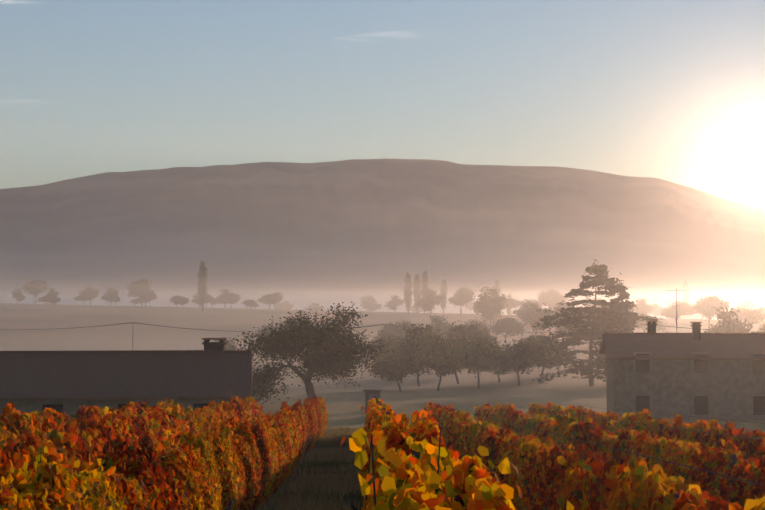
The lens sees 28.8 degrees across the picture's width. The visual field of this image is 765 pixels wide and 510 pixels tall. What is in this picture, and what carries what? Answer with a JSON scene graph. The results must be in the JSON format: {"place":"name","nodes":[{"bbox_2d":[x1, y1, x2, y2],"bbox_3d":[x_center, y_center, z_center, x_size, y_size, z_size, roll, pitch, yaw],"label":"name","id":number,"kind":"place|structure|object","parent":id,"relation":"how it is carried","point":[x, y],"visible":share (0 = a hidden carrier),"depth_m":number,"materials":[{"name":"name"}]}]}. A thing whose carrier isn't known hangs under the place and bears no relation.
{"place":"outdoors","nodes":[
{"label":"outdoors","id":0,"kind":"place"},
{"bbox_2d":[365,391,379,411],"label":"shed walls","id":1,"kind":"structure","parent":0,"point":[367,397],"depth_m":120.33,"materials":[{"name":"grey"}]},
{"bbox_2d":[363,389,382,399],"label":"shed roof","id":2,"kind":"structure","parent":1,"relation":"on","point":[371,396],"depth_m":120.32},
{"bbox_2d":[0,159,764,305],"bbox_3d":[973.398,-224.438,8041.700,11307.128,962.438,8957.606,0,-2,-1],"label":"mountain","id":3,"kind":"structure","parent":0,"point":[278,167],"depth_m":6554.19,"materials":[{"name":"brown"}]},
{"bbox_2d":[0,303,764,508],"bbox_3d":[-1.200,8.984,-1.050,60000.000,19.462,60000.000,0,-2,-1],"label":"terrain","id":4,"kind":"structure","parent":0,"point":[345,418],"depth_m":309.89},
{"bbox_2d":[12,289,24,302],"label":"broadleaf tree","id":5,"kind":"object","parent":4,"relation":"on","point":[15,296],"visible":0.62,"depth_m":845.56,"materials":[{"name":"green plant"}]},
{"bbox_2d":[19,278,47,301],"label":"broadleaf tree","id":6,"kind":"object","parent":4,"relation":"on","point":[32,286],"visible":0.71,"depth_m":873.58,"materials":[{"name":"green plant"}]},
{"bbox_2d":[37,295,52,303],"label":"broadleaf tree","id":7,"kind":"object","parent":4,"relation":"on","point":[38,299],"visible":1,"depth_m":821.65,"materials":[{"name":"green plant"}]},
{"bbox_2d":[47,288,58,297],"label":"broadleaf tree","id":8,"kind":"object","parent":4,"relation":"on","point":[51,292],"visible":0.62,"depth_m":835.67,"materials":[{"name":"green plant"}]},
{"bbox_2d":[48,296,59,305],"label":"broadleaf tree","id":9,"kind":"object","parent":4,"relation":"on","point":[58,300],"visible":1,"depth_m":800.12,"materials":[{"name":"green plant"}]},
{"bbox_2d":[74,294,91,302],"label":"broadleaf tree","id":10,"kind":"object","parent":4,"relation":"on","point":[81,295],"visible":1,"depth_m":889.21,"materials":[{"name":"green plant"}]},
{"bbox_2d":[80,286,98,302],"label":"broadleaf tree","id":11,"kind":"object","parent":4,"relation":"on","point":[95,292],"visible":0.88,"depth_m":898.87,"materials":[{"name":"green plant"}]},
{"bbox_2d":[0,398,182,446],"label":"vine row","id":12,"kind":"object","parent":4,"relation":"on","point":[10,426],"depth_m":32.73,"materials":[{"name":"orange plant"}]},
{"bbox_2d":[101,287,118,305],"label":"broadleaf tree","id":13,"kind":"object","parent":4,"relation":"on","point":[109,294],"visible":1,"depth_m":845.78,"materials":[{"name":"green plant"}]},
{"bbox_2d":[0,338,252,419],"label":"house","id":14,"kind":"structure","parent":4,"relation":"on","point":[133,390],"depth_m":65.94,"materials":[{"name":"paint"}]},
{"bbox_2d":[0,395,262,475],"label":"vine row","id":15,"kind":"object","parent":4,"relation":"on","point":[152,421],"depth_m":25.84,"materials":[{"name":"orange plant"}]},
{"bbox_2d":[124,278,151,305],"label":"broadleaf tree","id":16,"kind":"object","parent":4,"relation":"on","point":[138,288],"visible":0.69,"depth_m":892.59,"materials":[{"name":"green plant"}]},
{"bbox_2d":[140,291,153,305],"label":"broadleaf tree","id":17,"kind":"object","parent":4,"relation":"on","point":[150,295],"visible":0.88,"depth_m":888.75,"materials":[{"name":"green plant"}]},
{"bbox_2d":[0,396,327,509],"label":"vine row","id":18,"kind":"object","parent":4,"relation":"on","point":[36,493],"depth_m":15.66,"materials":[{"name":"orange plant"}]},
{"bbox_2d":[169,295,180,307],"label":"broadleaf tree","id":19,"kind":"object","parent":4,"relation":"on","point":[175,296],"visible":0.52,"depth_m":816.86,"materials":[{"name":"green plant"}]},
{"bbox_2d":[174,297,188,307],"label":"broadleaf tree","id":20,"kind":"object","parent":4,"relation":"on","point":[183,300],"visible":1,"depth_m":807.50,"materials":[{"name":"green plant"}]},
{"bbox_2d":[192,292,206,305],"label":"broadleaf tree","id":21,"kind":"object","parent":4,"relation":"on","point":[197,300],"visible":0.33,"depth_m":855.11,"materials":[{"name":"green plant"}]},
{"bbox_2d":[196,261,207,311],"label":"poplar tree","id":22,"kind":"object","parent":4,"relation":"on","point":[204,286],"visible":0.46,"depth_m":752.87,"materials":[{"name":"green plant"}]},
{"bbox_2d":[214,289,235,304],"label":"broadleaf tree","id":23,"kind":"object","parent":4,"relation":"on","point":[227,297],"visible":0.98,"depth_m":879.30,"materials":[{"name":"green plant"}]},
{"bbox_2d":[209,337,240,349],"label":"broadleaf tree","id":24,"kind":"object","parent":4,"relation":"on","point":[230,347],"visible":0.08,"depth_m":325.29,"materials":[{"name":"green plant"}]},
{"bbox_2d":[228,294,239,307],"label":"broadleaf tree","id":25,"kind":"object","parent":4,"relation":"on","point":[236,296],"visible":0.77,"depth_m":884.76,"materials":[{"name":"green plant"}]},
{"bbox_2d":[254,296,277,307],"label":"broadleaf tree","id":26,"kind":"object","parent":4,"relation":"on","point":[261,300],"visible":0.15,"depth_m":916.69,"materials":[{"name":"green plant"}]},
{"bbox_2d":[256,326,278,337],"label":"broadleaf tree","id":27,"kind":"object","parent":4,"relation":"on","point":[268,330],"visible":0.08,"depth_m":415.73,"materials":[{"name":"green plant"}]},
{"bbox_2d":[263,292,282,308],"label":"broadleaf tree","id":28,"kind":"object","parent":4,"relation":"on","point":[277,294],"visible":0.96,"depth_m":914.08,"materials":[{"name":"green plant"}]},
{"bbox_2d":[274,300,292,309],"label":"broadleaf tree","id":29,"kind":"object","parent":4,"relation":"on","point":[287,304],"visible":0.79,"depth_m":1291.35,"materials":[{"name":"green plant"}]},
{"bbox_2d":[255,426,363,509],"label":"grass path","id":30,"kind":"structure","parent":4,"relation":"on","point":[331,488],"depth_m":35.30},
{"bbox_2d":[232,302,395,404],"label":"walnut tree","id":31,"kind":"object","parent":4,"relation":"on","point":[335,349],"visible":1,"depth_m":138.33,"materials":[{"name":"green plant"}]},
{"bbox_2d":[306,303,324,309],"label":"broadleaf tree","id":32,"kind":"object","parent":4,"relation":"on","point":[314,307],"visible":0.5,"depth_m":1194.59,"materials":[{"name":"green plant"}]},
{"bbox_2d":[360,295,383,311],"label":"broadleaf tree","id":33,"kind":"object","parent":4,"relation":"on","point":[370,305],"visible":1,"depth_m":1196.27,"materials":[{"name":"green plant"}]},
{"bbox_2d":[1,322,747,347],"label":"power line","id":34,"kind":"object","parent":4,"relation":"on","point":[386,324],"visible":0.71,"depth_m":392.00,"materials":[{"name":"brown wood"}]},
{"bbox_2d":[368,333,404,363],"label":"broadleaf tree","id":35,"kind":"object","parent":4,"relation":"on","point":[389,348],"visible":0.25,"depth_m":258.21,"materials":[{"name":"green plant"}]},
{"bbox_2d":[370,331,402,347],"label":"broadleaf tree","id":36,"kind":"object","parent":4,"relation":"on","point":[387,335],"visible":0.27,"depth_m":377.89,"materials":[{"name":"green plant"}]},
{"bbox_2d":[384,295,403,310],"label":"broadleaf tree","id":37,"kind":"object","parent":4,"relation":"on","point":[393,305],"visible":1,"depth_m":995.79,"materials":[{"name":"green plant"}]},
{"bbox_2d":[364,356,427,391],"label":"broadleaf tree","id":38,"kind":"object","parent":4,"relation":"on","point":[385,366],"visible":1,"depth_m":197.11,"materials":[{"name":"green plant"}]},
{"bbox_2d":[378,319,422,341],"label":"broadleaf tree","id":39,"kind":"object","parent":4,"relation":"on","point":[391,327],"visible":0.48,"depth_m":417.74,"materials":[{"name":"green plant"}]},
{"bbox_2d":[403,270,412,312],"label":"poplar tree","id":40,"kind":"object","parent":4,"relation":"on","point":[409,286],"visible":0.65,"depth_m":828.17,"materials":[{"name":"green plant"}]},
{"bbox_2d":[381,323,444,386],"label":"broadleaf tree","id":41,"kind":"object","parent":4,"relation":"on","point":[407,346],"visible":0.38,"depth_m":223.26,"materials":[{"name":"green plant"}]},
{"bbox_2d":[412,273,420,311],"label":"poplar tree","id":42,"kind":"object","parent":4,"relation":"on","point":[418,287],"visible":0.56,"depth_m":842.97,"materials":[{"name":"green plant"}]},
{"bbox_2d":[420,270,430,313],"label":"poplar tree","id":43,"kind":"object","parent":4,"relation":"on","point":[424,278],"visible":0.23,"depth_m":832.78,"materials":[{"name":"green plant"}]},
{"bbox_2d":[419,327,441,374],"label":"broadleaf tree","id":44,"kind":"object","parent":4,"relation":"on","point":[431,335],"visible":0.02,"depth_m":287.34,"materials":[{"name":"green plant"}]},
{"bbox_2d":[418,289,444,314],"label":"broadleaf tree","id":45,"kind":"object","parent":4,"relation":"on","point":[430,300],"visible":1,"depth_m":736.10,"materials":[{"name":"green plant"}]},
{"bbox_2d":[408,338,464,390],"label":"broadleaf tree","id":46,"kind":"object","parent":4,"relation":"on","point":[437,355],"visible":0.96,"depth_m":203.32,"materials":[{"name":"green plant"}]},
{"bbox_2d":[424,315,458,336],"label":"broadleaf tree","id":47,"kind":"object","parent":4,"relation":"on","point":[439,323],"visible":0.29,"depth_m":435.79,"materials":[{"name":"green plant"}]},
{"bbox_2d":[440,279,447,310],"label":"poplar tree","id":48,"kind":"object","parent":4,"relation":"on","point":[444,299],"visible":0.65,"depth_m":897.38,"materials":[{"name":"green plant"}]},
{"bbox_2d":[340,396,573,509],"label":"vine row","id":49,"kind":"object","parent":4,"relation":"on","point":[421,489],"depth_m":5.55,"materials":[{"name":"yellow plant"}]},
{"bbox_2d":[446,285,476,313],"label":"broadleaf tree","id":50,"kind":"object","parent":4,"relation":"on","point":[461,303],"visible":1,"depth_m":853.96,"materials":[{"name":"green plant"}]},
{"bbox_2d":[443,334,488,383],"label":"broadleaf tree","id":51,"kind":"object","parent":4,"relation":"on","point":[459,341],"visible":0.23,"depth_m":237.98,"materials":[{"name":"green plant"}]},
{"bbox_2d":[442,320,505,373],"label":"broadleaf tree","id":52,"kind":"object","parent":4,"relation":"on","point":[476,331],"visible":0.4,"depth_m":297.07,"materials":[{"name":"green plant"}]},
{"bbox_2d":[450,335,505,388],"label":"broadleaf tree","id":53,"kind":"object","parent":4,"relation":"on","point":[478,355],"visible":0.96,"depth_m":211.22,"materials":[{"name":"green plant"}]},
{"bbox_2d":[466,317,489,333],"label":"broadleaf tree","id":54,"kind":"object","parent":4,"relation":"on","point":[480,323],"visible":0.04,"depth_m":458.27,"materials":[{"name":"green plant"}]},
{"bbox_2d":[473,283,511,324],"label":"broadleaf tree","id":55,"kind":"object","parent":4,"relation":"on","point":[489,309],"visible":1,"depth_m":616.10,"materials":[{"name":"green plant"}]},
{"bbox_2d":[480,342,512,381],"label":"broadleaf tree","id":56,"kind":"object","parent":4,"relation":"on","point":[496,371],"visible":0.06,"depth_m":246.40,"materials":[{"name":"green plant"}]},
{"bbox_2d":[492,279,501,295],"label":"poplar tree","id":57,"kind":"object","parent":4,"relation":"on","point":[497,283],"visible":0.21,"depth_m":945.57,"materials":[{"name":"green plant"}]},
{"bbox_2d":[490,316,526,342],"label":"broadleaf tree","id":58,"kind":"object","parent":4,"relation":"on","point":[502,320],"visible":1,"depth_m":475.44,"materials":[{"name":"green plant"}]},
{"bbox_2d":[503,298,524,313],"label":"broadleaf tree","id":59,"kind":"object","parent":4,"relation":"on","point":[510,303],"visible":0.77,"depth_m":913.04,"materials":[{"name":"green plant"}]},
{"bbox_2d":[495,335,553,385],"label":"broadleaf tree","id":60,"kind":"object","parent":4,"relation":"on","point":[520,349],"visible":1,"depth_m":225.54,"materials":[{"name":"green plant"}]},
{"bbox_2d":[511,299,540,326],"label":"broadleaf tree","id":61,"kind":"object","parent":4,"relation":"on","point":[516,313],"visible":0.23,"depth_m":654.17,"materials":[{"name":"green plant"}]},
{"bbox_2d":[514,303,559,336],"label":"broadleaf tree","id":62,"kind":"object","parent":4,"relation":"on","point":[535,318],"visible":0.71,"depth_m":512.54,"materials":[{"name":"green plant"}]},
{"bbox_2d":[526,332,571,377],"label":"broadleaf tree","id":63,"kind":"object","parent":4,"relation":"on","point":[536,338],"visible":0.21,"depth_m":265.14,"materials":[{"name":"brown plant"}]},
{"bbox_2d":[537,289,568,307],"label":"broadleaf tree","id":64,"kind":"object","parent":4,"relation":"on","point":[543,295],"visible":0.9,"depth_m":991.02,"materials":[{"name":"brown plant"}]},
{"bbox_2d":[536,348,577,375],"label":"broadleaf tree","id":65,"kind":"object","parent":4,"relation":"on","point":[558,367],"visible":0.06,"depth_m":284.49,"materials":[{"name":"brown plant"}]},
{"bbox_2d":[551,301,575,313],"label":"broadleaf tree","id":66,"kind":"object","parent":4,"relation":"on","point":[563,306],"visible":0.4,"depth_m":690.72,"materials":[{"name":"brown plant"}]},
{"bbox_2d":[555,313,588,349],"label":"broadleaf tree","id":67,"kind":"object","parent":4,"relation":"on","point":[561,326],"visible":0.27,"depth_m":453.41,"materials":[{"name":"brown plant"}]},
{"bbox_2d":[422,402,764,509],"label":"vine row","id":68,"kind":"object","parent":4,"relation":"on","point":[549,469],"depth_m":20.10,"materials":[{"name":"plant"}]},
{"bbox_2d":[524,259,664,385],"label":"cedar tree","id":69,"kind":"object","parent":4,"relation":"on","point":[593,335],"visible":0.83,"depth_m":225.47,"materials":[{"name":"green plant"}]},
{"bbox_2d":[587,273,646,359],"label":"conifer tree","id":70,"kind":"object","parent":4,"relation":"on","point":[620,295],"visible":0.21,"depth_m":231.17,"materials":[{"name":"brown plant"}]},
{"bbox_2d":[473,402,764,506],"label":"vine row","id":71,"kind":"object","parent":4,"relation":"on","point":[753,470],"depth_m":26.08,"materials":[{"name":"plant"}]},
{"bbox_2d":[599,296,640,316],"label":"broadleaf tree","id":72,"kind":"object","parent":4,"relation":"on","point":[632,311],"visible":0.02,"depth_m":528.94,"materials":[{"name":"brown plant"}]},
{"bbox_2d":[630,297,655,314],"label":"broadleaf tree","id":73,"kind":"object","parent":4,"relation":"on","point":[644,310],"visible":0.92,"depth_m":783.58,"materials":[{"name":"beige plant"}]},
{"bbox_2d":[527,402,764,464],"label":"vine row","id":74,"kind":"object","parent":4,"relation":"on","point":[711,427],"depth_m":37.33,"materials":[{"name":"plant"}]},
{"bbox_2d":[631,313,669,332],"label":"broadleaf tree","id":75,"kind":"object","parent":4,"relation":"on","point":[642,322],"visible":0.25,"depth_m":556.59,"materials":[{"name":"brown plant"}]},
{"bbox_2d":[651,303,662,314],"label":"broadleaf tree","id":76,"kind":"object","parent":4,"relation":"on","point":[654,313],"visible":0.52,"depth_m":1127.52,"materials":[{"name":"beige plant"}]},
{"bbox_2d":[659,301,694,325],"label":"broadleaf tree","id":77,"kind":"object","parent":4,"relation":"on","point":[688,309],"visible":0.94,"depth_m":701.54,"materials":[{"name":"beige plant"}]},
{"bbox_2d":[600,288,764,420],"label":"house","id":78,"kind":"structure","parent":4,"relation":"on","point":[731,381],"depth_m":96.59,"materials":[{"name":"stone"}]},
{"bbox_2d":[682,280,703,317],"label":"bell tower","id":79,"kind":"structure","parent":4,"relation":"on","point":[684,292],"depth_m":1465.48,"materials":[{"name":"paint"}]},
{"bbox_2d":[692,293,731,327],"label":"broadleaf tree","id":80,"kind":"object","parent":4,"relation":"on","point":[712,298],"visible":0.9,"depth_m":640.12,"materials":[{"name":"beige plant"}]},
{"bbox_2d":[704,303,752,332],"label":"broadleaf tree","id":81,"kind":"object","parent":4,"relation":"on","point":[734,328],"visible":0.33,"depth_m":318.14,"materials":[{"name":"brown plant"}]},
{"bbox_2d":[716,306,764,325],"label":"broadleaf tree","id":82,"kind":"object","parent":4,"relation":"on","point":[750,316],"visible":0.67,"depth_m":597.38,"materials":[{"name":"beige plant"}]},
{"bbox_2d":[738,300,754,308],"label":"broadleaf tree","id":83,"kind":"object","parent":4,"relation":"on","point":[747,304],"visible":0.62,"depth_m":1350.71,"materials":[{"name":"beige plant"}]},
{"bbox_2d":[753,324,764,332],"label":"broadleaf tree","id":84,"kind":"object","parent":4,"relation":"on","point":[762,329],"visible":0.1,"depth_m":384.37,"materials":[{"name":"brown plant"}]},
{"bbox_2d":[0,0,764,509],"label":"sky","id":85,"kind":"structure","parent":0,"point":[673,91],"materials":[{"name":"blue"}]}
]}

